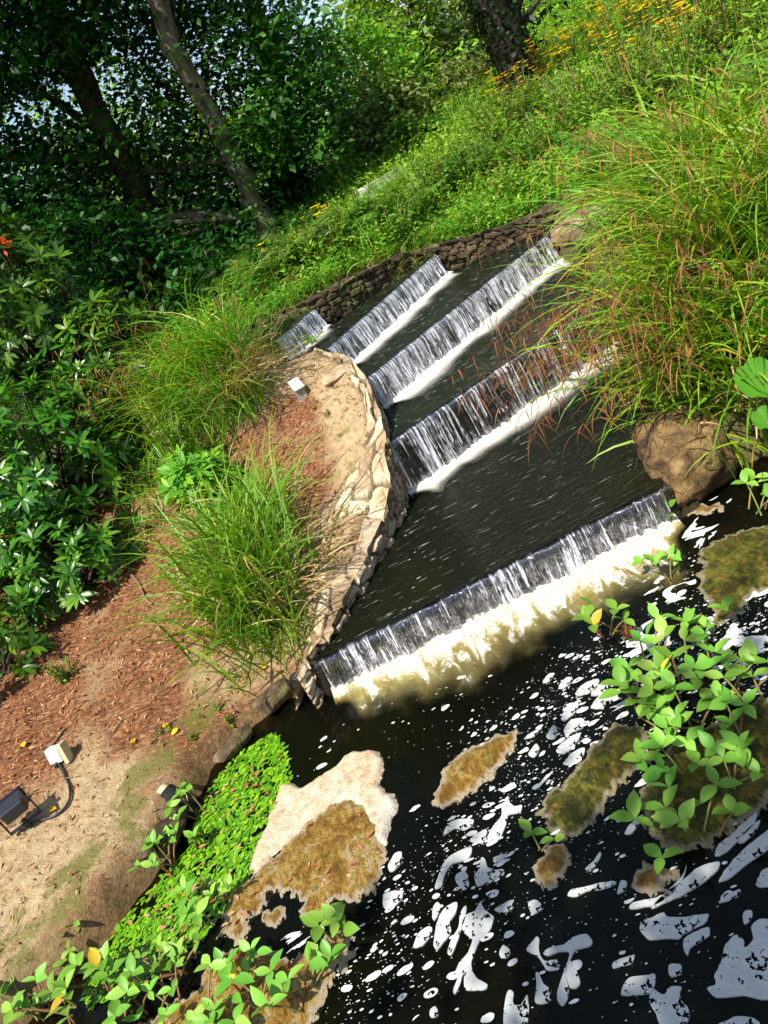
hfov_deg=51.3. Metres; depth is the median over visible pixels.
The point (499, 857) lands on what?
foam patch
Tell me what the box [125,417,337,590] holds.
grass clump
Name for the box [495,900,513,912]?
foam patch
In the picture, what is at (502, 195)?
grass tuft
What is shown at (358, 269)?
grass tuft
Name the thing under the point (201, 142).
distant tree
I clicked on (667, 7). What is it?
flowering plant
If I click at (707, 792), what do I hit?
marsh plant
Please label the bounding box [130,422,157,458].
weed
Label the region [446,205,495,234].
grass tuft
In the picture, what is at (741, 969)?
foam patch
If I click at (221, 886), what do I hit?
marsh plant
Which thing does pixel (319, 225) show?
fern
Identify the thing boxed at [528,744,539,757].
foam patch
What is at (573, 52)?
flowering plant
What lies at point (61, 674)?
weed
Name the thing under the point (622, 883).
foam patch
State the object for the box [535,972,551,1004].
foam patch
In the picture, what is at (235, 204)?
bush
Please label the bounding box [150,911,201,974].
marsh plant
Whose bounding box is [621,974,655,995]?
foam patch
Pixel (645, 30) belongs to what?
flowering plant
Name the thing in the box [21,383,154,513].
rhododendron
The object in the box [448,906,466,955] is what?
foam patch
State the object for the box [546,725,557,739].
foam patch
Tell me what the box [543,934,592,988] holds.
foam patch
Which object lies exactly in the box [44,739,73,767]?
junction box
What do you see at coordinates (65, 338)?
rhododendron
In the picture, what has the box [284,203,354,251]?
flowering plant
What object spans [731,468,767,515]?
marsh plant
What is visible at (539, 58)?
flowering plant
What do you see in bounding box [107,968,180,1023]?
marsh plant
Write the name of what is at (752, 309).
sedge
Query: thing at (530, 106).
fern
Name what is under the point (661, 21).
flowering plant
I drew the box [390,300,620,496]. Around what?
waterfall
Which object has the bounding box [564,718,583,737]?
foam patch
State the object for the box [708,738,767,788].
marsh plant
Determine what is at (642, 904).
foam patch
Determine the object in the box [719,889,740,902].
foam patch
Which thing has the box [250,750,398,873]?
foam raft
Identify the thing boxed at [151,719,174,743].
stick
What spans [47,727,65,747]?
stick
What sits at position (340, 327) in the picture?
stream water
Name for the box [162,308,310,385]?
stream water
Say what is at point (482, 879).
foam patch
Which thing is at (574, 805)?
algae mat
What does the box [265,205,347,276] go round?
shrub
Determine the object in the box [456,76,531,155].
shrub
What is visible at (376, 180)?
stone kerb
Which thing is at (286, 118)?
broadleaf tree
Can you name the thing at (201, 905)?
marsh plant
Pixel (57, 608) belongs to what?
rhododendron
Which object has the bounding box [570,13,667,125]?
shrub
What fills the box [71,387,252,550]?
grass clump
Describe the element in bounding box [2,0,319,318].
broadleaf tree
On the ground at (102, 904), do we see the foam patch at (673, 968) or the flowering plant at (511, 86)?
the flowering plant at (511, 86)
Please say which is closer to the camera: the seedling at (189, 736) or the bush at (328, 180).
the seedling at (189, 736)
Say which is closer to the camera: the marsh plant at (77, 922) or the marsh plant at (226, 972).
the marsh plant at (226, 972)
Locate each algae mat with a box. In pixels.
[138,930,356,1023]
[216,799,388,946]
[262,905,285,928]
[431,727,517,808]
[533,843,571,890]
[534,722,652,841]
[631,860,679,896]
[639,697,767,853]
[687,502,723,515]
[695,525,767,626]
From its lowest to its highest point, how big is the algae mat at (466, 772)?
0.025 m
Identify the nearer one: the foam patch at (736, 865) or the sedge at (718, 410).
the foam patch at (736, 865)
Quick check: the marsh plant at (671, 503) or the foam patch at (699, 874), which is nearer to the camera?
the foam patch at (699, 874)
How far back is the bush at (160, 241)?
6.49 m
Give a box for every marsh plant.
[0,962,52,1020]
[1,970,76,1023]
[51,940,117,1000]
[52,940,75,979]
[60,920,79,937]
[90,952,143,1023]
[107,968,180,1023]
[116,932,199,1000]
[127,821,178,873]
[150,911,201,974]
[159,954,224,1023]
[164,781,204,820]
[167,873,212,930]
[183,825,201,849]
[202,873,237,901]
[209,947,282,1023]
[213,937,272,975]
[250,938,346,1017]
[299,902,359,971]
[518,819,565,851]
[571,597,634,637]
[598,662,659,708]
[608,789,700,831]
[609,603,682,689]
[620,681,713,772]
[631,544,681,583]
[635,614,709,696]
[637,667,731,750]
[637,732,683,793]
[641,764,750,837]
[643,843,684,874]
[668,499,675,517]
[672,597,732,645]
[676,623,734,681]
[696,637,767,711]
[697,686,757,765]
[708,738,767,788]
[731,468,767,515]
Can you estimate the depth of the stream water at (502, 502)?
3.47 m
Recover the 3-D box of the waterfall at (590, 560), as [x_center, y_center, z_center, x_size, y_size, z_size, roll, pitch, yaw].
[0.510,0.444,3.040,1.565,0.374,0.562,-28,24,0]
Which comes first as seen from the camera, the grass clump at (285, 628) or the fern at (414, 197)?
the grass clump at (285, 628)
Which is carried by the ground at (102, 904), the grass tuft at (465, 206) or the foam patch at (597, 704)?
the grass tuft at (465, 206)
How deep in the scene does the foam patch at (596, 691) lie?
2.56 m
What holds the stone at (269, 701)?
on the ground at (102, 904)
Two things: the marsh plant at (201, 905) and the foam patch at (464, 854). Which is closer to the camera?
the foam patch at (464, 854)
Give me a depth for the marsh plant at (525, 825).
2.18 m
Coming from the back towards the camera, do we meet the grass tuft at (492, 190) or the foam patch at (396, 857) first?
the grass tuft at (492, 190)
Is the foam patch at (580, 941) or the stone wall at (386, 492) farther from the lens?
the stone wall at (386, 492)
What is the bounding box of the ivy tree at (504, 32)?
[401,0,578,103]
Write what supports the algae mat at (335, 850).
on the pool water at (420, 751)
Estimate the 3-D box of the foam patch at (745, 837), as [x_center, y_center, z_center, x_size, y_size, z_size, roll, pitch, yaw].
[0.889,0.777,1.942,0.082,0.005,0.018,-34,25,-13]
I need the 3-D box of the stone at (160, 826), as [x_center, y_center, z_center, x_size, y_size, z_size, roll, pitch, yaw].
[-0.777,1.134,2.825,0.104,0.056,0.203,-10,30,35]
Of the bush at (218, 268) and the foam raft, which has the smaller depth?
the foam raft
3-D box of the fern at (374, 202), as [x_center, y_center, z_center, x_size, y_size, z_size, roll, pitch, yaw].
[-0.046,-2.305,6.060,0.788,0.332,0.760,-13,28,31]
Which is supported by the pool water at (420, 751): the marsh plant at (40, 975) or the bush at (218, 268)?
the marsh plant at (40, 975)
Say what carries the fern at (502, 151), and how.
on the undergrowth at (371, 172)
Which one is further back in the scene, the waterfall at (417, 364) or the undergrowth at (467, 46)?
the undergrowth at (467, 46)
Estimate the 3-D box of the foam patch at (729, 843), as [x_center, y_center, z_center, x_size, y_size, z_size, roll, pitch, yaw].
[0.862,0.788,1.950,0.156,0.005,0.026,-34,25,-13]
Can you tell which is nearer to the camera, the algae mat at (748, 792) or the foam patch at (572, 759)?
the algae mat at (748, 792)
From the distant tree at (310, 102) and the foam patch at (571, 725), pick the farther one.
the distant tree at (310, 102)
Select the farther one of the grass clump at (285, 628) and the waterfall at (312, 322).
the waterfall at (312, 322)
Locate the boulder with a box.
[631,404,739,507]
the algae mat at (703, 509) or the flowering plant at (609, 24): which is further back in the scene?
the flowering plant at (609, 24)
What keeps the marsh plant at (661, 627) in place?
on the pool water at (420, 751)
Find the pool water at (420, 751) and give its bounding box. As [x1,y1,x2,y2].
[28,455,767,1023]
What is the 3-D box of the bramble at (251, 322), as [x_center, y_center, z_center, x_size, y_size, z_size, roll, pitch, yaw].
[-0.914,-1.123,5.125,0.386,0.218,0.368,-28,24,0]
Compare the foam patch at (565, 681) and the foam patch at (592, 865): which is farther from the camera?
the foam patch at (565, 681)
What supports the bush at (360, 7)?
on the ground at (102, 904)
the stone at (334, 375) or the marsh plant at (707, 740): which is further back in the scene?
the stone at (334, 375)
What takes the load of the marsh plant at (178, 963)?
on the pool water at (420, 751)
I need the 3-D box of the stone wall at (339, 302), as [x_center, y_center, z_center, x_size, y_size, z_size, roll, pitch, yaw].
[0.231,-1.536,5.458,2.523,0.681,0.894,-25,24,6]
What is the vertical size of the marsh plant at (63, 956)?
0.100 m
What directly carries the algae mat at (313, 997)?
on the pool water at (420, 751)
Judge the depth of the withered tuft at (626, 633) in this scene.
2.67 m
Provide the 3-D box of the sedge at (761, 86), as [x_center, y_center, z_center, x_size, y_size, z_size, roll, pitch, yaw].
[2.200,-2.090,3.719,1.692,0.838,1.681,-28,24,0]
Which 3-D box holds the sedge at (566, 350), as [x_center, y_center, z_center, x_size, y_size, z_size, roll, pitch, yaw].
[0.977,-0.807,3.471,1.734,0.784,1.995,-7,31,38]
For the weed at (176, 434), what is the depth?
4.25 m
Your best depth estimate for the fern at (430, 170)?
6.38 m
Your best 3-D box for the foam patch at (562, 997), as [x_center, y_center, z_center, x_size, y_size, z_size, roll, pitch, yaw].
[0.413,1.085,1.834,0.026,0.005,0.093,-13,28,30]
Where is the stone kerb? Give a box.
[354,159,418,200]
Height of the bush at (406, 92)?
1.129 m
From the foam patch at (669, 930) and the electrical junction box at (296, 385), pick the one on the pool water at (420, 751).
the foam patch at (669, 930)
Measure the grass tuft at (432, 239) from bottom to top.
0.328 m
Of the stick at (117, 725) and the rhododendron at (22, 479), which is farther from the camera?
the rhododendron at (22, 479)
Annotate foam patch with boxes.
[383,890,402,908]
[388,851,401,871]
[413,926,432,947]
[429,1006,438,1017]
[432,902,439,920]
[433,902,457,949]
[435,847,472,889]
[443,819,473,834]
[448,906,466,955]
[453,902,493,993]
[455,871,469,889]
[470,830,487,843]
[474,857,504,886]
[487,802,522,840]
[493,854,508,863]
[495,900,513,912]
[499,945,510,958]
[503,990,528,1023]
[524,727,541,738]
[526,937,559,970]
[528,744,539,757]
[528,900,543,913]
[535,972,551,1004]
[543,673,554,682]
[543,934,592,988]
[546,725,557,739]
[556,733,580,753]
[557,965,568,1006]
[559,677,572,688]
[561,702,578,720]
[563,747,584,765]
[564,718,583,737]
[567,881,616,896]
[575,679,599,695]
[585,852,601,870]
[591,685,608,695]
[591,696,605,709]
[612,954,634,968]
[617,880,626,893]
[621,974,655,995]
[625,815,643,834]
[629,865,686,909]
[640,912,708,940]
[649,986,689,1023]
[651,861,719,908]
[668,963,681,977]
[683,927,709,955]
[707,919,767,999]
[715,812,756,856]
[719,830,767,882]
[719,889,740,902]
[719,1016,759,1023]
[737,820,759,843]
[743,910,752,924]
[756,868,767,887]
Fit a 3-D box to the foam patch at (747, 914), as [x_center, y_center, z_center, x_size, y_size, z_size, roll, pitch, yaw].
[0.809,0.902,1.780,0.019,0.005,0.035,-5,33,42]
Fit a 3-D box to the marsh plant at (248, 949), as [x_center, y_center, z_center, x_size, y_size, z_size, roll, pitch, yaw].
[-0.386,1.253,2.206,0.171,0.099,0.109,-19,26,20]
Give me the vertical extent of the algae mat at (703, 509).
0.013 m
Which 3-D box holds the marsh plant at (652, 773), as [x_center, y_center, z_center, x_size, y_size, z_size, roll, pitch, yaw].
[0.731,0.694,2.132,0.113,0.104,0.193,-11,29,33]
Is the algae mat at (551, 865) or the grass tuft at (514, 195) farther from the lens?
the grass tuft at (514, 195)
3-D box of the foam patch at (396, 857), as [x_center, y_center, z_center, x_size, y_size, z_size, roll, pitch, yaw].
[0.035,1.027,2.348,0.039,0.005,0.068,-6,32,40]
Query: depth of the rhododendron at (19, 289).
4.80 m
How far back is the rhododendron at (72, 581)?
4.01 m
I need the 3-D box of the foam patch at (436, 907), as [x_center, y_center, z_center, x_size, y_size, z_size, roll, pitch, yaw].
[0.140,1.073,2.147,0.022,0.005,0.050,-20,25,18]
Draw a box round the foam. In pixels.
[281,496,767,1022]
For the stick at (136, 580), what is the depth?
4.07 m
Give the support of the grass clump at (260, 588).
on the ground at (102, 904)
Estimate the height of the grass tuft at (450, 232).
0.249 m
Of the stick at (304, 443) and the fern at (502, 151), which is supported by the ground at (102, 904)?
the stick at (304, 443)
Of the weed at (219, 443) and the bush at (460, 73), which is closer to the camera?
the weed at (219, 443)
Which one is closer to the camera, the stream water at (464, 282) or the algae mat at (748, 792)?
the algae mat at (748, 792)
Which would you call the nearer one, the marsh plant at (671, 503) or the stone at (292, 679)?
the marsh plant at (671, 503)
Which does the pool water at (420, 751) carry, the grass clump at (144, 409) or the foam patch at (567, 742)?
the foam patch at (567, 742)
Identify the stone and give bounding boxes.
[142,809,186,858]
[213,724,251,762]
[252,677,292,715]
[287,671,298,690]
[322,363,348,386]
[550,206,605,247]
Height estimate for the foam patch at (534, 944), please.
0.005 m
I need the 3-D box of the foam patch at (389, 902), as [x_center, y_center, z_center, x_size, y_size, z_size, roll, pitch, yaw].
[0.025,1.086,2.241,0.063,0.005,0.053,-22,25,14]
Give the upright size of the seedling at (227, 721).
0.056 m
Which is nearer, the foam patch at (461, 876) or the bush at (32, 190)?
the foam patch at (461, 876)
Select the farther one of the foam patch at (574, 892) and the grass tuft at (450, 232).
the grass tuft at (450, 232)
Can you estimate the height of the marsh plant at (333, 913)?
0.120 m
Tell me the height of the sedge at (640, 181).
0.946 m
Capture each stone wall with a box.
[237,187,596,338]
[296,348,408,709]
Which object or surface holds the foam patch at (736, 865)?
on the pool water at (420, 751)
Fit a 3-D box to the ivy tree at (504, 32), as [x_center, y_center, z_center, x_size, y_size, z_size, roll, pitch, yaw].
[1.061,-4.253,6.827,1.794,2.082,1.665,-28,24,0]
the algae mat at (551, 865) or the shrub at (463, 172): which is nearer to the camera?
the algae mat at (551, 865)
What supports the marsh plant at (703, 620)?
on the pool water at (420, 751)
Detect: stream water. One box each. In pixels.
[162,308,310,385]
[298,256,431,357]
[313,351,661,661]
[356,236,542,375]
[383,262,599,439]
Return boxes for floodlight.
[0,785,41,835]
[157,783,199,822]
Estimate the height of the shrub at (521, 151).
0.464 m
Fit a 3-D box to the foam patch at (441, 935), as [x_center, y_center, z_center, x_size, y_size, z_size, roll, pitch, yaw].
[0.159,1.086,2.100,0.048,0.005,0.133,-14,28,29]
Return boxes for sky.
[0,0,449,213]
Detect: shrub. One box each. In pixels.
[154,441,241,509]
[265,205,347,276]
[303,183,385,247]
[338,190,420,251]
[378,135,458,219]
[416,118,498,197]
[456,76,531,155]
[476,145,554,201]
[487,93,583,178]
[531,35,625,131]
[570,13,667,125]
[617,0,716,111]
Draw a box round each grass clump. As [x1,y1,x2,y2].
[21,256,284,474]
[41,221,358,454]
[54,344,191,484]
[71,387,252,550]
[82,401,376,745]
[85,276,208,352]
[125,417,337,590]
[130,412,209,483]
[236,587,319,670]
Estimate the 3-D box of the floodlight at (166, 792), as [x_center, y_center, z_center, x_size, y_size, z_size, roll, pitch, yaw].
[-0.763,1.077,2.965,0.158,0.155,0.072,-2,35,45]
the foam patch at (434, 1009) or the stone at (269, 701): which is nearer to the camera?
the foam patch at (434, 1009)
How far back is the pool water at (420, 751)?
2.32 m
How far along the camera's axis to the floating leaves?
2.70 m
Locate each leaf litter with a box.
[0,317,369,974]
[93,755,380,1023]
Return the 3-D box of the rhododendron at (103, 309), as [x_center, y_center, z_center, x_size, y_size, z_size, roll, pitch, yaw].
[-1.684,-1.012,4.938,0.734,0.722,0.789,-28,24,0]
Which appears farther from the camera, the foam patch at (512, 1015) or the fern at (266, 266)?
the fern at (266, 266)
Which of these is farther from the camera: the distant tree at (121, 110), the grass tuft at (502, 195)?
the distant tree at (121, 110)
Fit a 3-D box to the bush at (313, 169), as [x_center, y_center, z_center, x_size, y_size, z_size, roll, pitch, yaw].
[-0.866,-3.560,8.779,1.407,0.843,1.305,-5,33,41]
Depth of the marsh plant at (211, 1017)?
2.11 m
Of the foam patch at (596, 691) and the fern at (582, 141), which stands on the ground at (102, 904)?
the fern at (582, 141)
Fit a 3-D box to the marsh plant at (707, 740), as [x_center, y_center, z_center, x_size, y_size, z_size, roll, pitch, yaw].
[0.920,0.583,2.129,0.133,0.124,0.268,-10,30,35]
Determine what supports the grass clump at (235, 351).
on the ground at (102, 904)
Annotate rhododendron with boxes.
[0,201,95,410]
[0,278,167,420]
[0,362,142,534]
[0,493,146,628]
[0,497,104,620]
[0,591,55,681]
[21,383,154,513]
[52,288,170,403]
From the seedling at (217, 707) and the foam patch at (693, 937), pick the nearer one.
the foam patch at (693, 937)
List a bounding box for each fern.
[202,252,275,300]
[224,229,308,281]
[261,211,333,268]
[295,181,379,241]
[332,165,421,225]
[372,177,446,220]
[405,144,472,182]
[458,119,523,169]
[504,67,571,124]
[550,119,643,165]
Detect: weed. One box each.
[40,655,78,683]
[120,450,158,488]
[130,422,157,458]
[141,408,183,451]
[193,428,228,451]
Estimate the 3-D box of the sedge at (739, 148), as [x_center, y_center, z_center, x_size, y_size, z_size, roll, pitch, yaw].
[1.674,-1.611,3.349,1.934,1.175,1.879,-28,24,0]
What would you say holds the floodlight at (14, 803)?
on the ground at (102, 904)
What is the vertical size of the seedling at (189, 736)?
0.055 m
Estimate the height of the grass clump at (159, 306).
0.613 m
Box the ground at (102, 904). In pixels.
[0,0,767,1023]
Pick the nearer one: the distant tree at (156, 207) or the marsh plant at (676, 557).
the marsh plant at (676, 557)
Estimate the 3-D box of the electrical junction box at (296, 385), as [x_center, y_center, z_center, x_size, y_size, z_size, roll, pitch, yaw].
[-0.464,-0.664,4.390,0.062,0.135,0.077,-33,24,-11]
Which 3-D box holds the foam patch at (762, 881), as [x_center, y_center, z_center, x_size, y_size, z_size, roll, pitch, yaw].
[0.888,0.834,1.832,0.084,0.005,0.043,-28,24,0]
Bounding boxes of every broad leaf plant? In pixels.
[734,356,767,400]
[751,405,767,429]
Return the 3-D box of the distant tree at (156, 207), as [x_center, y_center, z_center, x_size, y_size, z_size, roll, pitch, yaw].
[-5.664,-6.331,18.212,3.321,2.547,2.818,-28,24,0]
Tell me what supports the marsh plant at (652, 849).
on the pool water at (420, 751)
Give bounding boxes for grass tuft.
[258,274,316,313]
[291,251,367,304]
[342,244,381,286]
[354,236,424,283]
[383,228,435,263]
[397,214,452,247]
[421,206,486,240]
[439,179,509,228]
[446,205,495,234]
[461,188,515,224]
[466,164,518,208]
[484,173,522,210]
[489,171,547,209]
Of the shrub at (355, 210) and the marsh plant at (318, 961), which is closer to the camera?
the marsh plant at (318, 961)
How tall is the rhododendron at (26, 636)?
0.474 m
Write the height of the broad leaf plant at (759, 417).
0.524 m
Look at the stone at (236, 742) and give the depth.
3.13 m
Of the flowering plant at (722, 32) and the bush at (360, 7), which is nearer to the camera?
the flowering plant at (722, 32)
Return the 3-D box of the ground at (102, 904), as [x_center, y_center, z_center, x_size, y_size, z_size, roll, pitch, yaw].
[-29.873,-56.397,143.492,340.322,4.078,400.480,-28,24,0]
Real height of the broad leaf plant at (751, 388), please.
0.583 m
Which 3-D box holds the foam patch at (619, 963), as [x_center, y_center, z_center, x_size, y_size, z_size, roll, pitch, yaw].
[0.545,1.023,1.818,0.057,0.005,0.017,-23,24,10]
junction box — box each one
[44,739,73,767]
[287,377,307,402]
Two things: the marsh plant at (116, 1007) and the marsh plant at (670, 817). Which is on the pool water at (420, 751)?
the marsh plant at (116, 1007)
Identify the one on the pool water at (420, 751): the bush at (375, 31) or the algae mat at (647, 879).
the algae mat at (647, 879)
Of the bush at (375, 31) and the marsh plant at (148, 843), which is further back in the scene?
the bush at (375, 31)
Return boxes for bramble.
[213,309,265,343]
[292,331,323,351]
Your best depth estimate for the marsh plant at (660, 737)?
2.21 m
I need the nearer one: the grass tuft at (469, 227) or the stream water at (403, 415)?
the stream water at (403, 415)
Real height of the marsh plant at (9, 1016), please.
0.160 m
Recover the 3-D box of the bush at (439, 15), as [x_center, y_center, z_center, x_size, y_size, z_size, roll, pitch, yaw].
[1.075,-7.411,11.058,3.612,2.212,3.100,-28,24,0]
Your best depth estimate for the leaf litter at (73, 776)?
3.59 m
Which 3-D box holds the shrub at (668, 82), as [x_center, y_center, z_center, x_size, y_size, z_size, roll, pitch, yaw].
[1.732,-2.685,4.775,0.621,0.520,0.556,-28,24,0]
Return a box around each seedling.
[155,722,169,735]
[186,731,196,740]
[213,698,222,710]
[223,712,233,726]
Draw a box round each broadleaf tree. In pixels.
[0,0,180,296]
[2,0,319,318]
[136,0,393,282]
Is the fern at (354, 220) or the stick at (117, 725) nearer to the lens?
the stick at (117, 725)
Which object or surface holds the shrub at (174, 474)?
on the ground at (102, 904)
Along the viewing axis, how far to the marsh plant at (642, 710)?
2.23 m
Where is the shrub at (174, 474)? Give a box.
[154,441,241,509]
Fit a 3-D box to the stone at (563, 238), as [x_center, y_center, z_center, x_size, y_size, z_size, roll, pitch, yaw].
[1.151,-1.687,4.700,0.371,0.150,0.241,-33,24,-10]
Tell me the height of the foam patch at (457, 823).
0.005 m
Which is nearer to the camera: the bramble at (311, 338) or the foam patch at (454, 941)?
the foam patch at (454, 941)
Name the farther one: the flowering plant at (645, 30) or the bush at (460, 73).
the bush at (460, 73)
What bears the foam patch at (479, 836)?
on the pool water at (420, 751)
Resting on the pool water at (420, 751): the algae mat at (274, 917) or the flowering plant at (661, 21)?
the algae mat at (274, 917)
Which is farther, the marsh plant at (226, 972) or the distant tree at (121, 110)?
the distant tree at (121, 110)
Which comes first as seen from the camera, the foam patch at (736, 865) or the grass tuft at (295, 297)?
the foam patch at (736, 865)
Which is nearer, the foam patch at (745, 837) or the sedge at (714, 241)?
the foam patch at (745, 837)
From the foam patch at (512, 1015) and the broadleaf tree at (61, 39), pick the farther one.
the broadleaf tree at (61, 39)
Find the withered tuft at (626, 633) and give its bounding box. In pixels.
[615,620,638,641]
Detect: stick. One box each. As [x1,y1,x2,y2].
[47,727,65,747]
[112,719,121,732]
[114,533,152,604]
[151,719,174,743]
[252,407,298,424]
[286,433,325,446]
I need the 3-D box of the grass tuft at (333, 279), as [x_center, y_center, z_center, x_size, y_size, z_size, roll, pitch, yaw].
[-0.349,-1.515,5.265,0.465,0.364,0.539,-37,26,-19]
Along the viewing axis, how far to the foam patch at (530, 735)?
2.53 m
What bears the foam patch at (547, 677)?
on the pool water at (420, 751)
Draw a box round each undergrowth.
[0,0,579,382]
[0,190,358,472]
[144,0,765,354]
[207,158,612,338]
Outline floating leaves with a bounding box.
[79,733,293,1010]
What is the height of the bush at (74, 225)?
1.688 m
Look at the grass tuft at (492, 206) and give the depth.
5.73 m
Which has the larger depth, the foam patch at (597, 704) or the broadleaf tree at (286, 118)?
the broadleaf tree at (286, 118)
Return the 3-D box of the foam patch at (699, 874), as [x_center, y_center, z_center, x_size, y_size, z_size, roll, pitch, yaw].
[0.719,0.889,1.900,0.198,0.005,0.038,-32,24,-10]
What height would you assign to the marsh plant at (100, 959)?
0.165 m
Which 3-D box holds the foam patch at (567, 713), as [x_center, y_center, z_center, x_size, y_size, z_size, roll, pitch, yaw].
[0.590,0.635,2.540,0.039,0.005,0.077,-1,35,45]
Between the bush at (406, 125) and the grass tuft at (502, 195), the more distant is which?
the bush at (406, 125)
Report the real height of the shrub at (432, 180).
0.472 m
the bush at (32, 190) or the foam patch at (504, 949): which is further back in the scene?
the bush at (32, 190)
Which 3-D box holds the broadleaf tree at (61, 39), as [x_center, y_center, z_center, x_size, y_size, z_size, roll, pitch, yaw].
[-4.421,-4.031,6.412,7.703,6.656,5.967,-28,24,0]
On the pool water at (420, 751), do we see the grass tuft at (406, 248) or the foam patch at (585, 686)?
the foam patch at (585, 686)
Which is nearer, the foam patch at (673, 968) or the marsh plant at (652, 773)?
the foam patch at (673, 968)
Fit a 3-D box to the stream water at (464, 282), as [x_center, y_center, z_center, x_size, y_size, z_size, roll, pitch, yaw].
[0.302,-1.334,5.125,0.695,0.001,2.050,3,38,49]
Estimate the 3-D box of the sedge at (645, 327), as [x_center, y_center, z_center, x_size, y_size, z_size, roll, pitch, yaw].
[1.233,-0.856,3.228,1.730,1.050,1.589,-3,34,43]
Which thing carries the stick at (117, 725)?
on the ground at (102, 904)
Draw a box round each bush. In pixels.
[0,95,110,358]
[0,171,167,375]
[49,197,248,336]
[125,166,296,307]
[154,230,285,338]
[246,156,342,225]
[289,0,449,150]
[305,137,387,204]
[310,0,479,116]
[321,63,446,177]
[326,0,482,137]
[370,104,468,162]
[400,0,477,62]
[419,28,497,120]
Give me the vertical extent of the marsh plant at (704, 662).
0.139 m
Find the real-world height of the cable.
0.052 m
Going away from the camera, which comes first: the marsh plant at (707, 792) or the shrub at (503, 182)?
the marsh plant at (707, 792)
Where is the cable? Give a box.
[30,763,71,823]
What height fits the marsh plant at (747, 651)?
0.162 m
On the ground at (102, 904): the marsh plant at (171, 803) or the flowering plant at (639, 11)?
the flowering plant at (639, 11)
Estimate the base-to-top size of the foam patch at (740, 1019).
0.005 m
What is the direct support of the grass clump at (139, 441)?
on the ground at (102, 904)
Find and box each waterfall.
[267,309,330,362]
[310,481,682,708]
[323,255,455,363]
[367,236,568,409]
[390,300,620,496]
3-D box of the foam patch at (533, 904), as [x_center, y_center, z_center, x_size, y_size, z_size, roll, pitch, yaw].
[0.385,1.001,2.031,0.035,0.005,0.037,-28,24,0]
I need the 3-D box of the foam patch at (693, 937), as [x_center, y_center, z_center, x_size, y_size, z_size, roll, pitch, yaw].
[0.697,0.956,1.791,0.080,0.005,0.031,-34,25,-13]
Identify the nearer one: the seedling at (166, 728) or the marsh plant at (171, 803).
the marsh plant at (171, 803)
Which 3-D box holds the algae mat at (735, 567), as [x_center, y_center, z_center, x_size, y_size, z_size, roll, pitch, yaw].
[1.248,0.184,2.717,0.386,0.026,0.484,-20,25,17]
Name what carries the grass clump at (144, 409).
on the ground at (102, 904)
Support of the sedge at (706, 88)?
on the ground at (102, 904)
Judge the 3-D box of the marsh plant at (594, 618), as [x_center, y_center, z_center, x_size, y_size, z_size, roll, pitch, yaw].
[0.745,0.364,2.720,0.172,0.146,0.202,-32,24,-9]
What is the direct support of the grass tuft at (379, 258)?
on the ground at (102, 904)
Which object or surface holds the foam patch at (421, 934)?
on the pool water at (420, 751)
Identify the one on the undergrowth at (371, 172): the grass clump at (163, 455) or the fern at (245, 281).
the fern at (245, 281)
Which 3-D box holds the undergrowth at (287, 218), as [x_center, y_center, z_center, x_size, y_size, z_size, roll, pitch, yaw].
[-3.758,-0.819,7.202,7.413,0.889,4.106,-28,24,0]
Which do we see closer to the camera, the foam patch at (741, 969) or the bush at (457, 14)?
the foam patch at (741, 969)
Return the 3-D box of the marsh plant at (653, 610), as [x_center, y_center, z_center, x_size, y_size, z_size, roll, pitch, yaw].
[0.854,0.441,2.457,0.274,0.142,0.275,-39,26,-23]
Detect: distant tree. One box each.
[1,1,193,222]
[25,102,192,239]
[98,176,194,230]
[150,92,319,225]
[224,32,358,172]
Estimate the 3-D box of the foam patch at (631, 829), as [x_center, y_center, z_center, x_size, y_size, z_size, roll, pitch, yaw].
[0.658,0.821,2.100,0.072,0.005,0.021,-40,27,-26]
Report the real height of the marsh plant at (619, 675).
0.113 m
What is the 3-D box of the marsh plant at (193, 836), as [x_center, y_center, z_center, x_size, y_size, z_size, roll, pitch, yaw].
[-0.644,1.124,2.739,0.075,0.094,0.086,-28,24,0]
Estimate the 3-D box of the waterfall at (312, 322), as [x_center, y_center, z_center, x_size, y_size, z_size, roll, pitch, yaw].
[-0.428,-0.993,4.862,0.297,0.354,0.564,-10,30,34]
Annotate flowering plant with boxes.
[257,211,324,276]
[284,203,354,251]
[478,59,552,119]
[521,24,574,89]
[549,5,608,82]
[582,0,651,60]
[592,3,673,78]
[599,0,677,47]
[632,0,722,74]
[644,0,714,36]
[674,0,762,60]
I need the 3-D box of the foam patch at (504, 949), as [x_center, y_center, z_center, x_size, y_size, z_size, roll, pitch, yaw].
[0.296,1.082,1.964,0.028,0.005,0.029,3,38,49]
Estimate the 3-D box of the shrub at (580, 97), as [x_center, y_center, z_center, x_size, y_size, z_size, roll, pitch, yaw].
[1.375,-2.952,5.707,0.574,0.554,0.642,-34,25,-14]
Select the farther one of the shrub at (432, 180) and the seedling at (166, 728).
the shrub at (432, 180)
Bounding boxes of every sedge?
[445,207,767,464]
[467,67,767,367]
[482,182,767,468]
[486,26,767,270]
[561,18,767,237]
[572,300,767,490]
[573,45,767,321]
[590,195,767,466]
[660,13,767,170]
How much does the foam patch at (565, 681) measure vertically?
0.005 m
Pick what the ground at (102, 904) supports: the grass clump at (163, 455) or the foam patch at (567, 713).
the grass clump at (163, 455)

